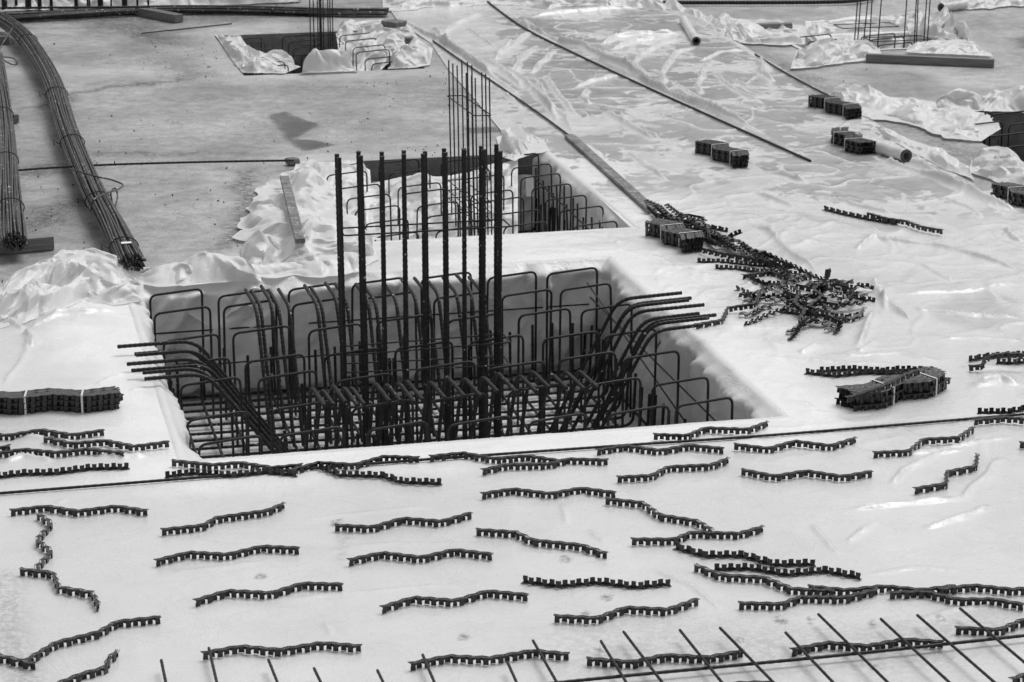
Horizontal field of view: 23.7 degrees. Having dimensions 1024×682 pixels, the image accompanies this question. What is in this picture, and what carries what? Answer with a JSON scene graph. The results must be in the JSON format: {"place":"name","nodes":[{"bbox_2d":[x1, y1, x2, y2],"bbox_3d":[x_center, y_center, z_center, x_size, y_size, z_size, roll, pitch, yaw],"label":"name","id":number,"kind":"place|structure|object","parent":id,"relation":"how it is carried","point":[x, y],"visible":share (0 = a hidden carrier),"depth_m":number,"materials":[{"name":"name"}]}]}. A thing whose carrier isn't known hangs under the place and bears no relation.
{"place":"outdoors","nodes":[
{"label":"outdoors","id":0,"kind":"place"},
{"bbox_2d":[0,35,8,43],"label":"timber beam","id":1,"kind":"structure","parent":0,"point":[3,37],"depth_m":37.56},
{"bbox_2d":[0,12,145,270],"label":"rebar bundle","id":2,"kind":"object","parent":1,"relation":"on","point":[122,242],"visible":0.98,"depth_m":28.46,"materials":[{"name":"metal"}]},
{"bbox_2d":[0,0,1023,403],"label":"ground","id":3,"kind":"structure","parent":0,"point":[116,96],"depth_m":32.64,"materials":[{"name":"concrete"}]},
{"bbox_2d":[0,234,53,254],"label":"timber block","id":4,"kind":"object","parent":3,"relation":"on","point":[43,242],"depth_m":24.97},
{"bbox_2d":[0,52,27,250],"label":"rebar bundle","id":5,"kind":"object","parent":4,"relation":"on","point":[13,233],"visible":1,"depth_m":26.89,"materials":[{"name":"metal"}]},
{"bbox_2d":[0,0,149,10],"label":"starter bar row","id":6,"kind":"object","parent":3,"relation":"on","point":[28,5],"visible":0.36,"depth_m":39.28,"materials":[{"name":"metal"}]},
{"bbox_2d":[0,0,299,11],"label":"crumpled film","id":7,"kind":"object","parent":3,"relation":"on","point":[45,3],"visible":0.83,"depth_m":41.26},
{"bbox_2d":[17,159,293,170],"bbox_3d":[-4.231,-2.026,28.009,3.437,0.028,0.187,-3,16,-10],"label":"rebar","id":8,"kind":"object","parent":3,"relation":"on","point":[177,162],"visible":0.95,"depth_m":28.10,"materials":[{"name":"metal"}]},
{"bbox_2d":[134,8,182,22],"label":"timber beam","id":9,"kind":"structure","parent":3,"relation":"on","point":[163,15],"depth_m":39.93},
{"bbox_2d":[3,5,388,19],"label":"rebar bundle","id":10,"kind":"object","parent":3,"relation":"on","point":[73,13],"visible":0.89,"depth_m":40.30,"materials":[{"name":"metal"}]},
{"bbox_2d":[136,251,260,286],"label":"crumpled film","id":11,"kind":"object","parent":3,"relation":"on","point":[208,267],"visible":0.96,"depth_m":23.76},
{"bbox_2d":[137,262,304,328],"bbox_3d":[-2.817,-0.414,23.917,1.798,0.735,0.627,-3,16,-10],"label":"crumpled film","id":12,"kind":"object","parent":3,"relation":"on","point":[182,271],"visible":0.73,"depth_m":23.78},
{"bbox_2d":[216,34,300,72],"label":"crumpled film","id":13,"kind":"object","parent":3,"relation":"on","point":[245,58],"visible":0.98,"depth_m":36.23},
{"bbox_2d":[232,159,380,240],"bbox_3d":[-2.515,-1.595,26.854,1.528,0.225,3.606,-4,17,-14],"label":"crumpled film","id":14,"kind":"object","parent":3,"relation":"on","point":[314,191],"visible":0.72,"depth_m":26.57,"materials":[{"name":"plastic"}]},
{"bbox_2d":[239,217,378,277],"bbox_3d":[-2.042,-1.034,24.677,1.400,0.363,1.787,0,16,0],"label":"crumpled film","id":15,"kind":"object","parent":3,"relation":"on","point":[315,254],"visible":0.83,"depth_m":24.38,"materials":[{"name":"plastic"}]},
{"bbox_2d":[280,176,304,243],"bbox_3d":[-2.322,-1.407,25.718,0.100,0.050,2.970,-2,16,-8],"label":"timber plank","id":16,"kind":"object","parent":15,"relation":"on","point":[293,213],"visible":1,"depth_m":25.53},
{"bbox_2d":[237,32,405,74],"bbox_3d":[-2.997,-3.993,36.958,2.356,0.926,2.850,-4,17,-13],"label":"footing cage","id":17,"kind":"object","parent":3,"relation":"on","point":[284,65],"visible":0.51,"depth_m":37.22,"materials":[{"name":"metal"}]},
{"bbox_2d":[292,0,343,65],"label":"column cage","id":18,"kind":"object","parent":17,"relation":"on","point":[319,35],"depth_m":36.86,"materials":[{"name":"metal"}]},
{"bbox_2d":[299,48,357,73],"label":"crumpled film","id":19,"kind":"object","parent":3,"relation":"on","point":[323,61],"visible":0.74,"depth_m":35.12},
{"bbox_2d":[294,160,370,228],"bbox_3d":[-2.080,-1.728,28.710,0.988,0.612,1.250,0,16,0],"label":"crumpled film","id":20,"kind":"object","parent":3,"relation":"on","point":[348,180],"visible":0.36,"depth_m":28.79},
{"bbox_2d":[335,19,418,70],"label":"crumpled film","id":21,"kind":"object","parent":3,"relation":"on","point":[391,40],"visible":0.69,"depth_m":38.02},
{"bbox_2d":[388,38,432,68],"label":"crumpled film","id":22,"kind":"object","parent":3,"relation":"on","point":[414,52],"visible":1,"depth_m":35.69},
{"bbox_2d":[128,256,790,461],"bbox_3d":[-0.766,0.590,21.819,4.944,1.167,5.464,-4,17,-13],"label":"pit lining","id":23,"kind":"object","parent":3,"relation":"on","point":[699,355],"visible":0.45,"depth_m":23.81,"materials":[{"name":"plastic"}]},
{"bbox_2d":[117,267,733,458],"bbox_3d":[-0.809,0.475,21.753,5.281,1.356,5.008,-4,17,-13],"label":"footing cage","id":24,"kind":"object","parent":23,"relation":"on","point":[244,408],"visible":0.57,"depth_m":22.21,"materials":[{"name":"metal"}]},
{"bbox_2d":[334,144,510,447],"bbox_3d":[-0.783,-0.290,21.559,1.531,2.867,0.296,-4,17,-13],"label":"column cage","id":25,"kind":"object","parent":24,"relation":"on","point":[482,228],"depth_m":21.44,"materials":[{"name":"metal"}]},
{"bbox_2d":[301,151,639,242],"bbox_3d":[-0.564,-1.198,27.703,3.044,1.016,4.224,-4,17,-13],"label":"pit lining","id":26,"kind":"object","parent":3,"relation":"on","point":[579,184],"visible":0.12,"depth_m":28.35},
{"bbox_2d":[326,153,617,240],"bbox_3d":[-0.553,-1.237,27.705,2.746,0.997,3.800,-4,17,-13],"label":"footing cage","id":27,"kind":"object","parent":26,"relation":"on","point":[554,218],"visible":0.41,"depth_m":28.04,"materials":[{"name":"metal"}]},
{"bbox_2d":[364,159,517,240],"bbox_3d":[-0.841,-1.367,28.224,1.823,0.948,2.668,0,16,0],"label":"crumpled film","id":28,"kind":"object","parent":27,"relation":"hanging from","point":[413,203],"visible":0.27,"depth_m":28.52,"materials":[{"name":"plastic"}]},
{"bbox_2d":[447,60,491,236],"bbox_3d":[-0.472,-1.928,27.578,0.228,2.353,1.260,-4,17,-15],"label":"column cage","id":29,"kind":"object","parent":27,"relation":"on","point":[468,149],"depth_m":27.37,"materials":[{"name":"metal"}]},
{"bbox_2d":[0,0,1023,681],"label":"ground sheet","id":30,"kind":"object","parent":3,"relation":"on","point":[950,300],"visible":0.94,"depth_m":18.19,"materials":[{"name":"plastic"}]},
{"bbox_2d":[34,512,52,570],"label":"spacer strip","id":31,"kind":"object","parent":30,"relation":"on","point":[42,535],"visible":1,"depth_m":16.85,"materials":[{"name":"black plastic"}]},
{"bbox_2d":[0,428,104,439],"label":"spacer strip","id":32,"kind":"object","parent":30,"relation":"on","point":[53,433],"visible":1,"depth_m":19.14,"materials":[{"name":"black plastic"}]},
{"bbox_2d":[19,567,100,611],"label":"spacer strip","id":33,"kind":"object","parent":30,"relation":"on","point":[47,574],"visible":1,"depth_m":16.05,"materials":[{"name":"black plastic"}]},
{"bbox_2d":[0,386,123,414],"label":"spacer stack","id":34,"kind":"object","parent":30,"relation":"on","point":[26,402],"visible":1,"depth_m":19.77,"materials":[{"name":"black plastic"}]},
{"bbox_2d":[0,447,124,457],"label":"spacer strip","id":35,"kind":"object","parent":30,"relation":"on","point":[40,452],"visible":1,"depth_m":18.72,"materials":[{"name":"black plastic"}]},
{"bbox_2d":[0,462,129,478],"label":"spacer strip","id":36,"kind":"object","parent":30,"relation":"on","point":[62,471],"visible":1,"depth_m":18.32,"materials":[{"name":"black plastic"}]},
{"bbox_2d":[0,247,143,327],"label":"crumpled film","id":37,"kind":"object","parent":30,"relation":"on","point":[63,278],"visible":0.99,"depth_m":23.23,"materials":[{"name":"plastic"}]},
{"bbox_2d":[9,505,148,516],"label":"spacer strip","id":38,"kind":"object","parent":30,"relation":"on","point":[124,509],"visible":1,"depth_m":17.48,"materials":[{"name":"black plastic"}]},
{"bbox_2d":[57,649,119,681],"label":"spacer strip","id":39,"kind":"object","parent":30,"relation":"on","point":[78,677],"visible":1,"depth_m":14.74,"materials":[{"name":"black plastic"}]},
{"bbox_2d":[24,615,160,666],"bbox_3d":[-2.651,1.863,15.273,1.019,0.050,0.152,-14,22,-41],"label":"spacer strip","id":40,"kind":"object","parent":30,"relation":"on","point":[97,634],"visible":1,"depth_m":15.30,"materials":[{"name":"black plastic"}]},
{"bbox_2d":[43,436,169,450],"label":"spacer strip","id":41,"kind":"object","parent":30,"relation":"on","point":[64,443],"visible":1,"depth_m":18.90,"materials":[{"name":"black plastic"}]},
{"bbox_2d":[160,501,285,535],"bbox_3d":[-2.030,1.270,17.309,0.997,0.050,0.114,-11,19,-33],"label":"spacer strip","id":42,"kind":"object","parent":30,"relation":"on","point":[226,517],"visible":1,"depth_m":17.31,"materials":[{"name":"black plastic"}]},
{"bbox_2d":[153,545,299,566],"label":"spacer strip","id":43,"kind":"object","parent":30,"relation":"on","point":[207,555],"visible":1,"depth_m":16.64,"materials":[{"name":"black plastic"}]},
{"bbox_2d":[164,467,296,478],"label":"spacer strip","id":44,"kind":"object","parent":30,"relation":"on","point":[204,472],"visible":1,"depth_m":18.27,"materials":[{"name":"black plastic"}]},
{"bbox_2d":[172,459,302,470],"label":"spacer strip","id":45,"kind":"object","parent":30,"relation":"on","point":[209,466],"visible":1,"depth_m":18.43,"materials":[{"name":"black plastic"}]},
{"bbox_2d":[192,581,343,606],"bbox_3d":[-1.604,1.650,16.004,1.004,0.050,0.135,-4,17,-15],"label":"spacer strip","id":46,"kind":"object","parent":30,"relation":"on","point":[277,593],"visible":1,"depth_m":15.98,"materials":[{"name":"black plastic"}]},
{"bbox_2d":[200,641,361,659],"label":"spacer strip","id":47,"kind":"object","parent":30,"relation":"on","point":[277,651],"visible":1,"depth_m":15.09,"materials":[{"name":"black plastic"}]},
{"bbox_2d":[289,455,419,474],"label":"spacer strip","id":48,"kind":"object","parent":30,"relation":"on","point":[345,465],"visible":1,"depth_m":18.45,"materials":[{"name":"black plastic"}]},
{"bbox_2d":[318,461,441,485],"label":"spacer strip","id":49,"kind":"object","parent":30,"relation":"on","point":[382,475],"visible":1,"depth_m":18.21,"materials":[{"name":"black plastic"}]},
{"bbox_2d":[334,512,471,532],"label":"spacer strip","id":50,"kind":"object","parent":30,"relation":"on","point":[402,520],"visible":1,"depth_m":17.25,"materials":[{"name":"black plastic"}]},
{"bbox_2d":[346,548,493,565],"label":"spacer strip","id":51,"kind":"object","parent":30,"relation":"on","point":[412,558],"visible":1,"depth_m":16.62,"materials":[{"name":"black plastic"}]},
{"bbox_2d":[379,589,528,613],"bbox_3d":[-0.384,1.688,15.868,0.993,0.050,0.151,-3,17,-11],"label":"spacer strip","id":52,"kind":"object","parent":30,"relation":"on","point":[473,597],"visible":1,"depth_m":15.86,"materials":[{"name":"black plastic"}]},
{"bbox_2d":[408,649,569,670],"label":"spacer strip","id":53,"kind":"object","parent":30,"relation":"on","point":[515,656],"visible":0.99,"depth_m":14.95,"materials":[{"name":"black plastic"}]},
{"bbox_2d":[428,451,557,463],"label":"spacer strip","id":54,"kind":"object","parent":30,"relation":"on","point":[487,458],"visible":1,"depth_m":18.59,"materials":[{"name":"black plastic"}]},
{"bbox_2d":[0,413,1023,494],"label":"rebar","id":55,"kind":"object","parent":30,"relation":"on","point":[490,454],"visible":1,"depth_m":18.80,"materials":[{"name":"metal"}]},
{"bbox_2d":[496,125,548,160],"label":"crumpled film","id":56,"kind":"object","parent":30,"relation":"on","point":[516,142],"visible":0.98,"depth_m":29.82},
{"bbox_2d":[382,0,665,10],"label":"crumpled film","id":57,"kind":"object","parent":30,"relation":"on","point":[403,5],"visible":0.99,"depth_m":41.31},
{"bbox_2d":[476,527,607,558],"bbox_3d":[0.216,1.391,16.896,1.026,0.050,0.114,8,18,26],"label":"spacer strip","id":58,"kind":"object","parent":30,"relation":"on","point":[534,542],"visible":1,"depth_m":16.87,"materials":[{"name":"black plastic"}]},
{"bbox_2d":[480,457,608,475],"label":"spacer strip","id":59,"kind":"object","parent":30,"relation":"on","point":[542,465],"visible":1,"depth_m":18.43,"materials":[{"name":"black plastic"}]},
{"bbox_2d":[480,487,616,499],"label":"spacer strip","id":60,"kind":"object","parent":30,"relation":"on","point":[538,493],"visible":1,"depth_m":17.84,"materials":[{"name":"black plastic"}]},
{"bbox_2d":[521,575,671,588],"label":"spacer strip","id":61,"kind":"object","parent":30,"relation":"on","point":[592,582],"visible":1,"depth_m":16.15,"materials":[{"name":"black plastic"}]},
{"bbox_2d":[564,134,657,211],"bbox_3d":[1.127,-2.000,28.573,0.125,0.035,4.217,-3,16,-11],"label":"timber plank","id":62,"kind":"object","parent":30,"relation":"on","point":[623,184],"visible":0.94,"depth_m":28.44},
{"bbox_2d":[553,598,699,623],"bbox_3d":[0.755,1.748,15.663,0.998,0.050,0.137,-5,17,-15],"label":"spacer strip","id":63,"kind":"object","parent":30,"relation":"on","point":[622,611],"visible":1,"depth_m":15.67,"materials":[{"name":"black plastic"}]},
{"bbox_2d":[487,1,811,161],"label":"rebar","id":64,"kind":"object","parent":30,"relation":"on","point":[684,104],"visible":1,"depth_m":33.37,"materials":[{"name":"metal"}]},
{"bbox_2d":[595,444,724,455],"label":"spacer strip","id":65,"kind":"object","parent":30,"relation":"on","point":[642,449],"visible":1,"depth_m":18.80,"materials":[{"name":"black plastic"}]},
{"bbox_2d":[605,497,714,536],"bbox_3d":[1.081,1.240,17.410,1.004,0.050,0.149,14,22,41],"label":"spacer strip","id":66,"kind":"object","parent":30,"relation":"on","point":[674,518],"visible":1,"depth_m":17.38,"materials":[{"name":"black plastic"}]},
{"bbox_2d":[586,648,744,668],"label":"spacer strip","id":67,"kind":"object","parent":30,"relation":"on","point":[651,660],"visible":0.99,"depth_m":14.95,"materials":[{"name":"black plastic"}]},
{"bbox_2d":[616,456,729,482],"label":"spacer strip","id":68,"kind":"object","parent":30,"relation":"on","point":[686,467],"visible":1,"depth_m":18.36,"materials":[{"name":"black plastic"}]},
{"bbox_2d":[645,219,704,253],"bbox_3d":[1.718,-1.091,25.263,0.345,0.161,0.941,-7,18,-23],"label":"spacer stack","id":69,"kind":"object","parent":30,"relation":"on","point":[672,233],"visible":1,"depth_m":25.15,"materials":[{"name":"black plastic"}]},
{"bbox_2d":[631,525,763,545],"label":"spacer strip","id":70,"kind":"object","parent":30,"relation":"on","point":[707,534],"visible":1,"depth_m":17.00,"materials":[{"name":"black plastic"}]},
{"bbox_2d":[664,0,730,26],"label":"crumpled film","id":71,"kind":"object","parent":30,"relation":"on","point":[678,6],"visible":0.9,"depth_m":40.10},
{"bbox_2d":[653,420,769,439],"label":"spacer strip","id":72,"kind":"object","parent":30,"relation":"on","point":[737,430],"visible":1,"depth_m":19.23,"materials":[{"name":"black plastic"}]},
{"bbox_2d":[695,139,749,168],"bbox_3d":[2.566,-2.250,29.253,0.337,0.161,1.053,-7,17,-22],"label":"spacer stack","id":73,"kind":"object","parent":30,"relation":"on","point":[720,151],"visible":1,"depth_m":29.15,"materials":[{"name":"black plastic"}]},
{"bbox_2d":[672,542,815,567],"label":"spacer strip","id":74,"kind":"object","parent":30,"relation":"on","point":[754,557],"visible":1,"depth_m":16.64,"materials":[{"name":"black plastic"}]},
{"bbox_2d":[694,563,834,595],"bbox_3d":[1.654,1.601,16.174,1.013,0.050,0.126,9,18,28],"label":"spacer strip","id":75,"kind":"object","parent":30,"relation":"on","point":[715,574],"visible":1,"depth_m":16.21,"materials":[{"name":"black plastic"}]},
{"bbox_2d":[662,0,870,4],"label":"rebar","id":76,"kind":"object","parent":30,"relation":"on","point":[733,2],"visible":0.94,"depth_m":41.46,"materials":[{"name":"metal"}]},
{"bbox_2d":[714,563,860,580],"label":"spacer strip","id":77,"kind":"object","parent":30,"relation":"on","point":[792,573],"visible":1,"depth_m":16.37,"materials":[{"name":"black plastic"}]},
{"bbox_2d":[554,634,1023,681],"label":"rebar","id":78,"kind":"object","parent":30,"relation":"on","point":[794,659],"visible":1,"depth_m":14.90,"materials":[{"name":"metal"}]},
{"bbox_2d":[733,436,857,452],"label":"spacer strip","id":79,"kind":"object","parent":30,"relation":"on","point":[790,444],"visible":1,"depth_m":18.85,"materials":[{"name":"black plastic"}]},
{"bbox_2d":[741,468,873,481],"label":"spacer strip","id":80,"kind":"object","parent":30,"relation":"on","point":[793,474],"visible":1,"depth_m":18.20,"materials":[{"name":"black plastic"}]},
{"bbox_2d":[738,587,879,610],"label":"spacer strip","id":81,"kind":"object","parent":30,"relation":"on","point":[849,598],"visible":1,"depth_m":15.87,"materials":[{"name":"black plastic"}]},
{"bbox_2d":[808,94,861,119],"bbox_3d":[4.303,-3.089,32.140,0.340,0.161,1.135,-6,17,-21],"label":"spacer stack","id":82,"kind":"object","parent":30,"relation":"on","point":[829,104],"visible":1,"depth_m":32.03,"materials":[{"name":"black plastic"}]},
{"bbox_2d":[830,127,876,154],"bbox_3d":[4.169,-2.462,29.982,0.338,0.161,1.022,-4,17,-13],"label":"spacer stack","id":83,"kind":"object","parent":30,"relation":"on","point":[851,142],"visible":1,"depth_m":29.72,"materials":[{"name":"black plastic"}]},
{"bbox_2d":[805,366,923,377],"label":"spacer strip","id":84,"kind":"object","parent":30,"relation":"on","point":[857,372],"visible":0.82,"depth_m":20.76,"materials":[{"name":"black plastic"}]},
{"bbox_2d":[790,637,943,656],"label":"spacer strip","id":85,"kind":"object","parent":30,"relation":"on","point":[808,649],"visible":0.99,"depth_m":15.15,"materials":[{"name":"black plastic"}]},
{"bbox_2d":[807,584,956,595],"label":"spacer strip","id":86,"kind":"object","parent":30,"relation":"on","point":[840,590],"visible":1,"depth_m":16.03,"materials":[{"name":"black plastic"}]},
{"bbox_2d":[856,133,911,161],"bbox_3d":[4.472,-2.355,29.627,0.156,0.164,1.148,-8,18,-24],"label":"film roll","id":87,"kind":"object","parent":30,"relation":"on","point":[894,152],"visible":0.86,"depth_m":29.31,"materials":[{"name":"plastic"}]},
{"bbox_2d":[835,366,950,411],"bbox_3d":[3.179,0.397,20.141,1.094,0.161,0.344,-11,19,-32],"label":"spacer stack","id":88,"kind":"object","parent":30,"relation":"on","point":[927,382],"visible":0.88,"depth_m":20.06,"materials":[{"name":"black plastic"}]},
{"bbox_2d":[844,368,919,402],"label":"spacer strip","id":89,"kind":"object","parent":88,"relation":"on","point":[879,389],"visible":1,"depth_m":19.74,"materials":[{"name":"black plastic"}]},
{"bbox_2d":[829,84,1000,140],"bbox_3d":[5.349,-3.101,31.997,1.549,0.248,3.596,-10,19,-30],"label":"crumpled film","id":90,"kind":"object","parent":30,"relation":"on","point":[950,122],"visible":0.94,"depth_m":31.80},
{"bbox_2d":[870,125,973,179],"bbox_3d":[5.079,-2.372,29.725,0.454,0.115,3.330,-4,17,-12],"label":"crumpled film","id":91,"kind":"object","parent":30,"relation":"on","point":[941,158],"visible":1,"depth_m":29.49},
{"bbox_2d":[872,426,975,457],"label":"spacer strip","id":92,"kind":"object","parent":30,"relation":"on","point":[926,440],"visible":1,"depth_m":18.95,"materials":[{"name":"black plastic"}]},
{"bbox_2d":[912,453,979,494],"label":"spacer strip","id":93,"kind":"object","parent":30,"relation":"on","point":[947,475],"visible":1,"depth_m":18.16,"materials":[{"name":"black plastic"}]},
{"bbox_2d":[888,590,1023,610],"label":"spacer strip","id":94,"kind":"object","parent":30,"relation":"on","point":[946,599],"visible":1,"depth_m":15.86,"materials":[{"name":"black plastic"}]},
{"bbox_2d":[937,583,1023,595],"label":"spacer strip","id":95,"kind":"object","parent":30,"relation":"on","point":[968,588],"visible":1,"depth_m":16.03,"materials":[{"name":"black plastic"}]},
{"bbox_2d":[955,618,1023,635],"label":"spacer strip","id":96,"kind":"object","parent":30,"relation":"on","point":[1004,629],"visible":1,"depth_m":15.38,"materials":[{"name":"black plastic"}]},
{"bbox_2d":[990,182,1023,206],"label":"spacer stack","id":97,"kind":"object","parent":30,"relation":"on","point":[1011,193],"visible":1,"depth_m":27.16,"materials":[{"name":"black plastic"}]},
{"bbox_2d":[714,12,804,44],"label":"crumpled film","id":98,"kind":"object","parent":3,"relation":"on","point":[747,31],"visible":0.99,"depth_m":38.19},
{"bbox_2d":[790,35,880,68],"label":"crumpled film","id":99,"kind":"object","parent":3,"relation":"on","point":[830,50],"visible":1,"depth_m":36.01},
{"bbox_2d":[791,31,945,49],"bbox_3d":[5.499,-4.217,37.917,2.514,0.916,1.614,-4,17,-13],"label":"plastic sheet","id":100,"kind":"object","parent":3,"relation":"on","point":[839,35],"visible":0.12,"depth_m":38.48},
{"bbox_2d":[796,33,912,47],"bbox_3d":[5.283,-4.245,37.715,1.743,0.888,1.124,0,16,0],"label":"footing cage","id":101,"kind":"object","parent":100,"relation":"on","point":[894,43],"visible":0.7,"depth_m":37.76,"materials":[{"name":"metal"}]},
{"bbox_2d":[833,0,931,47],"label":"column cage","id":102,"kind":"object","parent":101,"relation":"on","point":[915,26],"depth_m":37.50,"materials":[{"name":"metal"}]},
{"bbox_2d":[805,11,932,48],"bbox_3d":[5.777,-4.903,39.161,2.130,0.530,2.498,2,16,6],"label":"crumpled film","id":103,"kind":"object","parent":3,"relation":"on","point":[821,27],"visible":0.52,"depth_m":38.89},
{"bbox_2d":[866,53,994,67],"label":"timber beam","id":104,"kind":"structure","parent":3,"relation":"on","point":[930,60],"depth_m":35.76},
{"bbox_2d":[907,6,969,40],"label":"crumpled film","id":105,"kind":"object","parent":3,"relation":"on","point":[942,24],"visible":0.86,"depth_m":38.31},
{"bbox_2d":[906,39,991,55],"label":"crumpled film","id":106,"kind":"object","parent":3,"relation":"on","point":[961,47],"visible":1,"depth_m":36.29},
{"bbox_2d":[936,85,1023,112],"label":"crumpled film","id":107,"kind":"object","parent":3,"relation":"on","point":[1010,99],"visible":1,"depth_m":32.40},
{"bbox_2d":[941,0,1023,8],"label":"crumpled film","id":108,"kind":"object","parent":3,"relation":"on","point":[976,4],"visible":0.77,"depth_m":41.33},
{"bbox_2d":[969,146,1023,184],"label":"crumpled film","id":109,"kind":"object","parent":3,"relation":"on","point":[999,164],"visible":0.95,"depth_m":28.50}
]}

